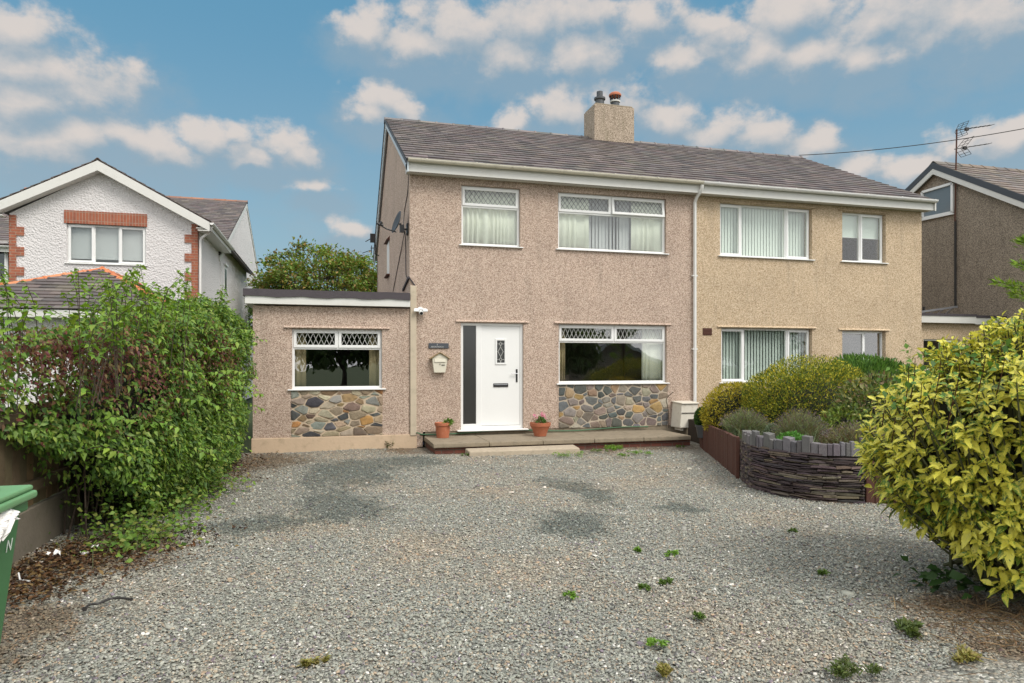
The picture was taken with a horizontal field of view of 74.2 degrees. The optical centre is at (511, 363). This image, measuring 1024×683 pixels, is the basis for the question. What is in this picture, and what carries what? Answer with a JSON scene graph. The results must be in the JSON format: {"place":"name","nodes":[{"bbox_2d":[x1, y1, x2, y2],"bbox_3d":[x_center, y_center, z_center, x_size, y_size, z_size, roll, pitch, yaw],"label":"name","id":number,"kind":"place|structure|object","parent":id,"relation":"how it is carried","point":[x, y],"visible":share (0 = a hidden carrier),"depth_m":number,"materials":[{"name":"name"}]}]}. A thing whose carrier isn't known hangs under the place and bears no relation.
{"place":"outdoors","nodes":[
{"label":"outdoors","id":0,"kind":"place"},
{"bbox_2d":[35,397,424,503],"bbox_3d":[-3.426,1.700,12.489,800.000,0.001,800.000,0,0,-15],"label":"ground","id":1,"kind":"structure","parent":0,"point":[247,441],"depth_m":16.61,"materials":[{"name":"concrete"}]},
{"bbox_2d":[0,266,162,406],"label":"garage","id":2,"kind":"structure","parent":1,"relation":"on","point":[48,289],"depth_m":13.07,"materials":[{"name":"tile"}]},
{"bbox_2d":[0,158,259,398],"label":"roughcast house","id":3,"kind":"structure","parent":1,"relation":"on","point":[209,242],"depth_m":18.40,"materials":[{"name":"white paint"}]},
{"bbox_2d":[0,252,7,281],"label":"window","id":4,"kind":"structure","parent":3,"relation":"in","point":[5,253],"depth_m":20.99,"materials":[{"name":"white plastic"}]},
{"bbox_2d":[64,224,147,265],"bbox_3d":[-10.919,-3.185,18.249,2.002,1.073,0.165,0,0,-15],"label":"window","id":5,"kind":"structure","parent":3,"relation":"in","point":[69,261],"depth_m":18.20,"materials":[{"name":"white plastic"}]},
{"bbox_2d":[71,227,142,260],"bbox_3d":[-10.955,-3.256,18.379,1.842,0.891,0.005,0,0,-15],"label":"net curtain","id":6,"kind":"object","parent":3,"relation":"hanging from","point":[107,243],"visible":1,"depth_m":18.37,"materials":[{"name":"grey fabric"}]},
{"bbox_2d":[224,263,228,294],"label":"flank window","id":7,"kind":"structure","parent":3,"relation":"in","point":[225,264],"depth_m":23.52,"materials":[{"name":"white plastic"}]},
{"bbox_2d":[246,285,288,338],"bbox_3d":[-10.998,-1.024,31.044,3.744,5.458,3.443,0,0,35],"label":"broadleaf tree","id":8,"kind":"object","parent":1,"relation":"on","point":[249,318],"visible":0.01,"depth_m":30.22,"materials":[{"name":"green plant"}]},
{"bbox_2d":[244,235,376,317],"bbox_3d":[-7.587,-1.764,27.645,7.066,6.945,6.833,0,0,-15],"label":"broadleaf tree","id":9,"kind":"object","parent":1,"relation":"on","point":[344,277],"visible":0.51,"depth_m":26.34,"materials":[{"name":"green plant"}]},
{"bbox_2d":[243,288,416,452],"bbox_3d":[-4.063,0.160,15.267,3.092,2.980,6.005,0,0,-15],"label":"extension","id":10,"kind":"object","parent":1,"relation":"on","point":[337,402],"visible":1,"depth_m":12.54,"materials":[{"name":"beige concrete"}]},
{"bbox_2d":[295,333,305,386],"bbox_3d":[-3.934,-0.086,12.560,0.273,1.081,0.030,0,0,-15],"label":"curtain","id":11,"kind":"object","parent":10,"relation":"hanging from","point":[300,367],"visible":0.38,"depth_m":12.56,"materials":[{"name":"beige fabric"}]},
{"bbox_2d":[288,329,385,390],"bbox_3d":[-3.242,-0.069,12.583,1.760,1.131,0.175,0,0,-15],"label":"window","id":12,"kind":"structure","parent":10,"relation":"in","point":[337,346],"depth_m":12.59,"materials":[{"name":"white plastic"}]},
{"bbox_2d":[369,334,378,385],"bbox_3d":[-2.627,-0.086,12.916,0.257,1.081,0.039,0,0,-15],"label":"curtain","id":13,"kind":"object","parent":10,"relation":"hanging from","point":[373,367],"visible":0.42,"depth_m":12.91,"materials":[{"name":"beige fabric"}]},
{"bbox_2d":[905,161,1023,357],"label":"dark pebbledash house","id":14,"kind":"structure","parent":1,"relation":"on","point":[969,252],"depth_m":18.89,"materials":[{"name":"brown concrete"}]},
{"bbox_2d":[921,182,954,220],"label":"window","id":15,"kind":"structure","parent":14,"relation":"in","point":[945,193],"depth_m":19.63,"materials":[{"name":"white plastic"}]},
{"bbox_2d":[954,121,993,220],"bbox_3d":[13.033,-5.421,19.133,1.053,2.781,0.323,0,0,0],"label":"tv aerial","id":16,"kind":"object","parent":14,"relation":"attached to","point":[966,129],"visible":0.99,"depth_m":19.13,"materials":[{"name":"dark iron"},{"name":"grey aluminium metal"}]},
{"bbox_2d":[922,313,1006,385],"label":"flat roof garage","id":17,"kind":"structure","parent":1,"relation":"on","point":[937,326],"depth_m":17.43,"materials":[{"name":"white plastic"}]},
{"bbox_2d":[922,306,957,313],"bbox_3d":[11.580,-1.419,18.524,1.228,0.317,0.330,0,0,-15],"label":"ladder","id":18,"kind":"object","parent":17,"relation":"on","point":[940,309],"visible":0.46,"depth_m":18.41,"materials":[{"name":"metal"}]},
{"bbox_2d":[924,339,957,369],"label":"window","id":19,"kind":"structure","parent":17,"relation":"in","point":[924,339],"depth_m":17.43,"materials":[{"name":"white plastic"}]},
{"bbox_2d":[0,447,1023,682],"bbox_3d":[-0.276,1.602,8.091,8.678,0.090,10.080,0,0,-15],"label":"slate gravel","id":20,"kind":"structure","parent":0,"point":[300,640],"depth_m":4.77,"materials":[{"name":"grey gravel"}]},
{"bbox_2d":[0,485,36,642],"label":"wheeled bin","id":21,"kind":"object","parent":20,"relation":"on","point":[16,497],"visible":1,"depth_m":2.96,"materials":[{"name":"green plastic"}]},
{"bbox_2d":[0,509,19,541],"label":"paper bag","id":22,"kind":"object","parent":21,"relation":"hanging from","point":[8,518],"visible":0.97,"depth_m":2.84,"materials":[{"name":"white paper"}]},
{"bbox_2d":[824,653,884,678],"bbox_3d":[1.746,1.572,3.519,0.313,0.061,0.226,0,0,-15],"label":"weed","id":23,"kind":"object","parent":20,"relation":"on","point":[841,668],"visible":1,"depth_m":3.48,"materials":[{"name":"green plant"}]},
{"bbox_2d":[0,441,1023,682],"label":"driveway","id":24,"kind":"structure","parent":0,"point":[1008,668],"depth_m":4.98,"materials":[{"name":"grey gravel"}]},
{"bbox_2d":[0,394,99,563],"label":"timber fence","id":25,"kind":"object","parent":24,"relation":"on","point":[38,522],"visible":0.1,"depth_m":5.82,"materials":[{"name":"wood"}]},
{"bbox_2d":[46,549,60,555],"bbox_3d":[-3.773,1.566,5.585,0.110,0.052,0.090,0,0,-15],"label":"paper scrap","id":26,"kind":"object","parent":24,"relation":"on","point":[54,552],"visible":0.83,"depth_m":5.57,"materials":[{"name":"white paper"}]},
{"bbox_2d":[82,597,132,610],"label":"fallen twig","id":27,"kind":"object","parent":24,"relation":"on","point":[101,602],"visible":1,"depth_m":4.45,"materials":[{"name":"wood"}]},
{"bbox_2d":[0,263,267,538],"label":"flowering hedge","id":28,"kind":"object","parent":24,"relation":"on","point":[162,389],"visible":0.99,"depth_m":6.41,"materials":[{"name":"green plant"}]},
{"bbox_2d":[6,450,281,617],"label":"leaf litter","id":29,"kind":"object","parent":24,"relation":"on","point":[49,569],"visible":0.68,"depth_m":5.33,"materials":[{"name":"brown plant"}]},
{"bbox_2d":[49,449,255,569],"bbox_3d":[-3.856,1.209,6.965,2.050,0.867,3.672,0,0,-15],"label":"bramble patch","id":30,"kind":"object","parent":24,"relation":"on","point":[129,535],"visible":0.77,"depth_m":6.24,"materials":[{"name":"green plant"}]},
{"bbox_2d":[296,652,330,667],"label":"weed","id":31,"kind":"object","parent":24,"relation":"on","point":[307,662],"visible":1,"depth_m":3.57,"materials":[{"name":"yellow plant"}]},
{"bbox_2d":[465,445,579,455],"bbox_3d":[0.199,1.573,12.031,2.037,0.154,0.356,0,0,-15],"label":"door step","id":32,"kind":"object","parent":24,"relation":"on","point":[520,450],"depth_m":11.92,"materials":[{"name":"concrete"}]},
{"bbox_2d":[373,91,703,446],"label":"semi detached house","id":33,"kind":"structure","parent":24,"relation":"on","point":[497,318],"depth_m":13.73,"materials":[{"name":"concrete"}]},
{"bbox_2d":[363,233,378,255],"bbox_3d":[-3.990,-3.336,19.090,0.477,0.634,0.117,0,0,-9],"label":"tv aerial","id":34,"kind":"object","parent":33,"relation":"attached to","point":[372,239],"visible":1,"depth_m":19.07,"materials":[{"name":"metal"}]},
{"bbox_2d":[387,242,388,273],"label":"side window","id":35,"kind":"structure","parent":33,"relation":"in","point":[388,242],"depth_m":17.10,"materials":[{"name":"white plastic"}]},
{"bbox_2d":[376,211,407,234],"bbox_3d":[-2.290,-2.715,13.023,0.582,0.438,0.373,0,0,-1],"label":"satellite dish","id":36,"kind":"object","parent":33,"relation":"attached to","point":[396,223],"visible":1,"depth_m":13.05,"materials":[{"name":"grey metal"}]},
{"bbox_2d":[393,231,404,290],"bbox_3d":[-2.437,-2.131,14.583,0.046,0.886,2.919,0,0,-14],"label":"cable","id":37,"kind":"object","parent":33,"relation":"attached to","point":[399,259],"visible":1,"depth_m":14.59,"materials":[{"name":"black plastic"}]},
{"bbox_2d":[405,233,406,277],"bbox_3d":[-2.063,-2.087,13.168,0.067,0.969,0.551,0,0,-15],"label":"cable","id":38,"kind":"object","parent":33,"relation":"attached to","point":[405,254],"visible":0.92,"depth_m":13.40,"materials":[{"name":"black plastic"}]},
{"bbox_2d":[403,175,408,224],"bbox_3d":[-2.114,-3.115,13.302,0.098,1.049,0.678,0,0,-15],"label":"cable","id":39,"kind":"object","parent":33,"relation":"attached to","point":[406,199],"visible":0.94,"depth_m":13.29,"materials":[{"name":"black plastic"}]},
{"bbox_2d":[414,307,427,314],"bbox_3d":[-1.743,-0.994,12.871,0.266,0.166,0.146,0,0,-15],"label":"security camera","id":40,"kind":"object","parent":33,"relation":"attached to","point":[420,310],"visible":1,"depth_m":12.82,"materials":[{"name":"white plastic"}]},
{"bbox_2d":[429,343,448,348],"bbox_3d":[-1.411,-0.336,13.027,0.391,0.102,0.020,0,0,-15],"label":"name plate","id":41,"kind":"object","parent":33,"relation":"attached to","point":[440,345],"visible":1,"depth_m":13.02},
{"bbox_2d":[429,352,449,372],"bbox_3d":[-1.387,-0.015,12.971,0.382,0.389,0.142,0,0,-15],"label":"post box","id":42,"kind":"object","parent":33,"relation":"attached to","point":[439,362],"visible":1,"depth_m":12.94,"materials":[{"name":"beige metal"}]},
{"bbox_2d":[463,190,515,244],"bbox_3d":[-0.460,-2.900,13.503,1.192,1.137,0.102,0,0,-15],"label":"curtain","id":43,"kind":"object","parent":33,"relation":"hanging from","point":[487,226],"visible":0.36,"depth_m":13.50,"materials":[{"name":"fabric"}]},
{"bbox_2d":[459,186,522,247],"bbox_3d":[-0.420,-2.883,13.357,1.292,1.187,0.175,0,0,-15],"label":"window","id":44,"kind":"structure","parent":33,"relation":"in","point":[471,188],"depth_m":13.38,"materials":[{"name":"white plastic"}]},
{"bbox_2d":[481,326,519,425],"bbox_3d":[-0.222,0.247,13.431,0.788,1.966,0.104,0,0,-15],"label":"door","id":45,"kind":"structure","parent":33,"relation":"in","point":[500,345],"depth_m":13.43,"materials":[{"name":"white plastic"}]},
{"bbox_2d":[560,328,564,380],"bbox_3d":[1.004,-0.203,13.902,0.246,1.188,0.038,0,0,-15],"label":"curtain","id":46,"kind":"object","parent":33,"relation":"hanging from","point":[562,361],"visible":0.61,"depth_m":13.91,"materials":[{"name":"beige fabric"}]},
{"bbox_2d":[559,197,588,248],"bbox_3d":[1.248,-2.903,13.962,0.756,1.130,0.075,0,0,-15],"label":"curtain","id":47,"kind":"object","parent":33,"relation":"hanging from","point":[573,231],"visible":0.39,"depth_m":13.96,"materials":[{"name":"fabric"}]},
{"bbox_2d":[589,199,630,250],"bbox_3d":[2.045,-2.907,14.249,1.274,1.138,0.063,0,0,-15],"label":"vertical blind","id":48,"kind":"object","parent":33,"relation":"attached to","point":[603,232],"visible":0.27,"depth_m":14.24,"materials":[{"name":"grey fabric"}]},
{"bbox_2d":[556,192,668,254],"bbox_3d":[2.088,-2.886,14.045,2.520,1.180,0.175,0,0,-15],"label":"window","id":49,"kind":"structure","parent":33,"relation":"in","point":[611,212],"depth_m":14.06,"materials":[{"name":"white plastic"}]},
{"bbox_2d":[556,324,669,384],"bbox_3d":[2.102,-0.181,14.049,2.521,1.227,0.175,0,0,-15],"label":"window","id":50,"kind":"structure","parent":33,"relation":"in","point":[613,328],"depth_m":14.07,"materials":[{"name":"white plastic"}]},
{"bbox_2d":[631,202,660,251],"bbox_3d":[2.852,-2.903,14.404,0.756,1.130,0.072,0,0,-14],"label":"curtain","id":51,"kind":"object","parent":33,"relation":"hanging from","point":[645,234],"visible":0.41,"depth_m":14.39,"materials":[{"name":"fabric"}]},
{"bbox_2d":[642,329,661,380],"bbox_3d":[2.986,-0.203,14.447,0.524,1.188,0.042,0,0,-15],"label":"curtain","id":52,"kind":"object","parent":33,"relation":"hanging from","point":[651,361],"visible":0.73,"depth_m":14.44,"materials":[{"name":"fabric"}]},
{"bbox_2d":[666,392,672,427],"bbox_3d":[3.321,0.985,14.262,0.158,0.771,0.059,0,0,4],"label":"pipe","id":53,"kind":"object","parent":33,"relation":"attached to","point":[668,410],"visible":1,"depth_m":14.28,"materials":[{"name":"brown plastic"}]},
{"bbox_2d":[671,401,698,430],"bbox_3d":[3.630,1.099,14.217,0.472,0.603,0.380,0,0,-15],"label":"utility cabinet","id":54,"kind":"object","parent":33,"relation":"attached to","point":[683,412],"visible":0.81,"depth_m":14.07,"materials":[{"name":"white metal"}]},
{"bbox_2d":[424,430,690,453],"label":"terrace","id":55,"kind":"structure","parent":24,"relation":"on","point":[457,444],"depth_m":12.73,"materials":[{"name":"concrete"}]},
{"bbox_2d":[435,422,449,437],"bbox_3d":[-1.305,1.258,12.759,0.310,0.285,0.310,0,0,-15],"label":"flower pot","id":56,"kind":"object","parent":55,"relation":"on","point":[443,430],"visible":0.88,"depth_m":12.65,"materials":[{"name":"ceramic"}]},
{"bbox_2d":[442,418,453,425],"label":"trailing plant","id":57,"kind":"object","parent":56,"relation":"in","point":[451,421],"visible":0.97,"depth_m":12.72,"materials":[{"name":"green plant"}]},
{"bbox_2d":[416,426,647,434],"bbox_3d":[0.512,1.344,13.532,4.854,0.071,0.077,0,0,-15],"label":"garden hose","id":58,"kind":"object","parent":55,"relation":"on","point":[532,430],"visible":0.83,"depth_m":13.62,"materials":[{"name":"rubber"}]},
{"bbox_2d":[530,422,550,436],"bbox_3d":[0.544,1.270,13.035,0.410,0.260,0.410,0,0,-15],"label":"flower pot","id":59,"kind":"object","parent":55,"relation":"on","point":[540,429],"visible":0.98,"depth_m":12.90,"materials":[{"name":"ceramic"}]},
{"bbox_2d":[528,412,551,422],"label":"geranium","id":60,"kind":"object","parent":59,"relation":"in","point":[541,419],"visible":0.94,"depth_m":12.99,"materials":[{"name":"pink plant"}]},
{"bbox_2d":[552,451,583,457],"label":"weed","id":61,"kind":"object","parent":24,"relation":"on","point":[565,455],"visible":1,"depth_m":11.60,"materials":[{"name":"green plant"}]},
{"bbox_2d":[562,590,578,599],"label":"weed","id":62,"kind":"object","parent":24,"relation":"on","point":[572,594],"visible":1,"depth_m":4.62,"materials":[{"name":"green plant"}]},
{"bbox_2d":[590,448,609,451],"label":"weed","id":63,"kind":"object","parent":24,"relation":"on","point":[595,450],"visible":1,"depth_m":12.21,"materials":[{"name":"green plant"}]},
{"bbox_2d":[604,444,622,450],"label":"weed","id":64,"kind":"object","parent":24,"relation":"on","point":[614,448],"visible":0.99,"depth_m":12.57,"materials":[{"name":"green plant"}]},
{"bbox_2d":[633,545,640,551],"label":"weed","id":65,"kind":"object","parent":24,"relation":"on","point":[637,548],"visible":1,"depth_m":5.74,"materials":[{"name":"green plant"}]},
{"bbox_2d":[627,450,652,454],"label":"weed","id":66,"kind":"object","parent":24,"relation":"on","point":[636,452],"visible":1,"depth_m":11.93,"materials":[{"name":"green plant"}]},
{"bbox_2d":[637,583,651,590],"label":"weed","id":67,"kind":"object","parent":24,"relation":"on","point":[644,585],"visible":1,"depth_m":4.79,"materials":[{"name":"green plant"}]},
{"bbox_2d":[646,637,668,646],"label":"weed","id":68,"kind":"object","parent":24,"relation":"on","point":[650,641],"visible":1,"depth_m":3.83,"materials":[{"name":"green plant"}]},
{"bbox_2d":[655,660,673,677],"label":"weed","id":69,"kind":"object","parent":24,"relation":"on","point":[664,669],"visible":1,"depth_m":3.47,"materials":[{"name":"yellow plant"}]},
{"bbox_2d":[658,577,673,584],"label":"weed","id":70,"kind":"object","parent":24,"relation":"on","point":[666,581],"visible":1,"depth_m":4.89,"materials":[{"name":"green plant"}]},
{"bbox_2d":[664,550,678,556],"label":"weed","id":71,"kind":"object","parent":24,"relation":"on","point":[672,552],"visible":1,"depth_m":5.61,"materials":[{"name":"green plant"}]},
{"bbox_2d":[692,610,705,619],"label":"weed","id":72,"kind":"object","parent":24,"relation":"on","point":[699,616],"visible":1,"depth_m":4.23,"materials":[{"name":"green plant"}]},
{"bbox_2d":[700,423,739,478],"bbox_3d":[3.410,1.339,11.282,0.061,0.621,3.689,0,0,8],"label":"timber edging","id":73,"kind":"object","parent":24,"relation":"on","point":[724,450],"visible":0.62,"depth_m":10.50,"materials":[{"name":"brown wood"}]},
{"bbox_2d":[619,141,938,407],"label":"semi detached house","id":74,"kind":"structure","parent":24,"relation":"on","point":[832,292],"depth_m":15.45,"materials":[{"name":"concrete"}]},
{"bbox_2d":[721,207,803,256],"bbox_3d":[5.587,-2.925,15.195,2.339,1.134,0.040,0,0,-15],"label":"vertical blind","id":75,"kind":"object","parent":74,"relation":"attached to","point":[754,231],"visible":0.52,"depth_m":15.19,"materials":[{"name":"fabric"}]},
{"bbox_2d":[722,330,803,379],"bbox_3d":[5.602,-0.187,15.199,2.308,1.170,0.040,0,0,-15],"label":"vertical blind","id":76,"kind":"object","parent":74,"relation":"attached to","point":[766,349],"visible":0.51,"depth_m":15.16,"materials":[{"name":"grey fabric"}]},
{"bbox_2d":[719,328,808,383],"bbox_3d":[5.647,-0.166,15.037,2.428,1.212,0.205,0,0,-15],"label":"window","id":77,"kind":"structure","parent":74,"relation":"in","point":[786,331],"depth_m":14.94,"materials":[{"name":"white plastic"}]},
{"bbox_2d":[718,204,814,260],"bbox_3d":[5.632,-2.904,15.033,2.459,1.176,0.205,0,0,-15],"label":"window","id":78,"kind":"structure","parent":74,"relation":"in","point":[785,210],"depth_m":15.19,"materials":[{"name":"white plastic"}]},
{"bbox_2d":[842,215,878,239],"bbox_3d":[8.104,-3.193,15.861,1.179,0.540,0.024,0,0,-15],"label":"roller blind","id":79,"kind":"object","parent":74,"relation":"attached to","point":[869,227],"visible":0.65,"depth_m":15.89,"materials":[{"name":"fabric"}]},
{"bbox_2d":[842,331,881,359],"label":"window","id":80,"kind":"structure","parent":74,"relation":"in","point":[862,333],"depth_m":15.79,"materials":[{"name":"white plastic"}]},
{"bbox_2d":[840,213,888,263],"bbox_3d":[8.142,-2.901,15.722,1.319,1.163,0.205,0,0,-15],"label":"window","id":81,"kind":"structure","parent":74,"relation":"in","point":[859,216],"depth_m":15.76,"materials":[{"name":"white plastic"}]},
{"bbox_2d":[799,128,1023,155],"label":"overhead wire","id":82,"kind":"object","parent":74,"relation":"attached to","point":[913,145],"visible":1,"depth_m":19.02,"materials":[{"name":"metal"}]},
{"bbox_2d":[787,527,798,532],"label":"weed","id":83,"kind":"object","parent":24,"relation":"on","point":[793,529],"visible":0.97,"depth_m":6.37,"materials":[{"name":"green plant"}]},
{"bbox_2d":[740,430,865,503],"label":"slate wall","id":84,"kind":"structure","parent":24,"relation":"on","point":[807,468],"depth_m":8.05,"materials":[{"name":"stone"}]},
{"bbox_2d":[817,568,830,575],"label":"weed","id":85,"kind":"object","parent":24,"relation":"on","point":[822,572],"visible":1,"depth_m":5.10,"materials":[{"name":"green plant"}]},
{"bbox_2d":[865,459,898,503],"bbox_3d":[5.003,1.373,7.695,1.835,0.554,0.061,0,0,9],"label":"timber edging","id":86,"kind":"object","parent":24,"relation":"on","point":[870,498],"visible":0.01,"depth_m":7.81,"materials":[{"name":"brown wood"}]},
{"bbox_2d":[784,581,1023,675],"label":"dry grass litter","id":87,"kind":"object","parent":24,"relation":"on","point":[986,608],"visible":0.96,"depth_m":4.17,"materials":[{"name":"beige plant"}]},
{"bbox_2d":[890,616,925,640],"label":"weed","id":88,"kind":"object","parent":24,"relation":"on","point":[910,627],"visible":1,"depth_m":4.03,"materials":[{"name":"green plant"}]},
{"bbox_2d":[853,308,1023,606],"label":"spotted laurel","id":89,"kind":"object","parent":24,"relation":"on","point":[960,495],"visible":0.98,"depth_m":4.47,"materials":[{"name":"yellow plant"}]},
{"bbox_2d":[892,555,1022,598],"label":"shade seedlings","id":90,"kind":"object","parent":24,"relation":"on","point":[933,574],"visible":0.53,"depth_m":4.68,"materials":[{"name":"green plant"}]},
{"bbox_2d":[948,643,983,664],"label":"weed","id":91,"kind":"object","parent":24,"relation":"on","point":[961,654],"visible":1,"depth_m":3.63,"materials":[{"name":"yellow plant"}]},
{"bbox_2d":[0,0,1023,290],"label":"sky","id":92,"kind":"structure","parent":0,"point":[281,107],"materials":[{"name":"blue"}]},
{"bbox_2d":[688,419,893,499],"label":"garden bed soil","id":93,"kind":"structure","parent":0,"point":[692,431],"depth_m":13.69,"materials":[{"name":"brown soil"}]},
{"bbox_2d":[695,424,702,437],"bbox_3d":[3.625,1.280,12.750,0.340,0.240,0.340,0,0,-15],"label":"dark planter","id":94,"kind":"object","parent":93,"relation":"on","point":[699,428],"visible":0.35,"depth_m":12.66,"materials":[{"name":"grey metal"}]},
{"bbox_2d":[693,406,707,425],"bbox_3d":[3.625,1.014,12.749,0.429,0.443,0.433,0,0,-15],"label":"box ball","id":95,"kind":"object","parent":94,"relation":"in","point":[697,420],"visible":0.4,"depth_m":12.68,"materials":[{"name":"green plant"}]},
{"bbox_2d":[698,381,763,430],"bbox_3d":[3.997,0.833,12.090,1.297,1.064,1.141,0,0,-15],"label":"golden shrub","id":96,"kind":"object","parent":93,"relation":"on","point":[719,404],"visible":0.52,"depth_m":11.86,"materials":[{"name":"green plant"}]},
{"bbox_2d":[719,406,768,437],"bbox_3d":[3.637,0.913,10.601,0.858,0.481,0.692,0,0,-15],"label":"lavender","id":97,"kind":"object","parent":93,"relation":"on","point":[740,422],"visible":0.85,"depth_m":10.47,"materials":[{"name":"green plant"}]},
{"bbox_2d":[762,422,779,438],"bbox_3d":[3.703,1.000,9.593,0.350,0.336,0.349,0,0,-15],"label":"santolina","id":98,"kind":"object","parent":93,"relation":"on","point":[768,427],"visible":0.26,"depth_m":9.57,"materials":[{"name":"green plant"}]},
{"bbox_2d":[776,430,802,440],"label":"green groundcover","id":99,"kind":"object","parent":93,"relation":"on","point":[795,434],"visible":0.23,"depth_m":8.72,"materials":[{"name":"green plant"}]},
{"bbox_2d":[771,406,829,442],"bbox_3d":[3.963,0.874,9.271,0.872,0.559,0.727,0,0,-15],"label":"lavender","id":100,"kind":"object","parent":93,"relation":"on","point":[807,424],"visible":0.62,"depth_m":9.18,"materials":[{"name":"green plant"}]},
{"bbox_2d":[737,353,878,432],"bbox_3d":[4.987,0.743,11.257,2.451,1.839,2.026,0,0,-15],"label":"golden yew","id":101,"kind":"object","parent":93,"relation":"on","point":[813,390],"visible":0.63,"depth_m":10.88,"materials":[{"name":"green plant"}]},
{"bbox_2d":[815,402,883,436],"bbox_3d":[4.720,0.876,9.489,1.026,0.712,0.818,0,0,-15],"label":"lime shrub","id":102,"kind":"object","parent":93,"relation":"on","point":[839,415],"visible":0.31,"depth_m":9.39,"materials":[{"name":"green plant"}]},
{"bbox_2d":[817,419,884,450],"bbox_3d":[4.333,0.926,8.610,0.897,0.455,0.742,0,0,-15],"label":"lavender","id":103,"kind":"object","parent":93,"relation":"on","point":[847,434],"visible":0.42,"depth_m":8.53,"materials":[{"name":"green plant"}]},
{"bbox_2d":[819,369,917,440],"bbox_3d":[5.164,0.662,9.698,1.445,1.173,1.636,0,0,32],"label":"mixed shrub","id":104,"kind":"object","parent":93,"relation":"on","point":[867,402],"visible":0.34,"depth_m":9.53,"materials":[{"name":"green plant"}]},
{"bbox_2d":[817,352,924,398],"bbox_3d":[6.249,0.693,11.989,2.773,1.845,2.136,0,0,-15],"label":"dark conifer shrub","id":105,"kind":"object","parent":93,"relation":"on","point":[866,365],"visible":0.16,"depth_m":11.63,"materials":[{"name":"green plant"}]},
{"bbox_2d":[988,233,1023,300],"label":"conifer","id":106,"kind":"object","parent":93,"relation":"on","point":[1013,287],"visible":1,"depth_m":8.07,"materials":[{"name":"green plant"}]}
]}

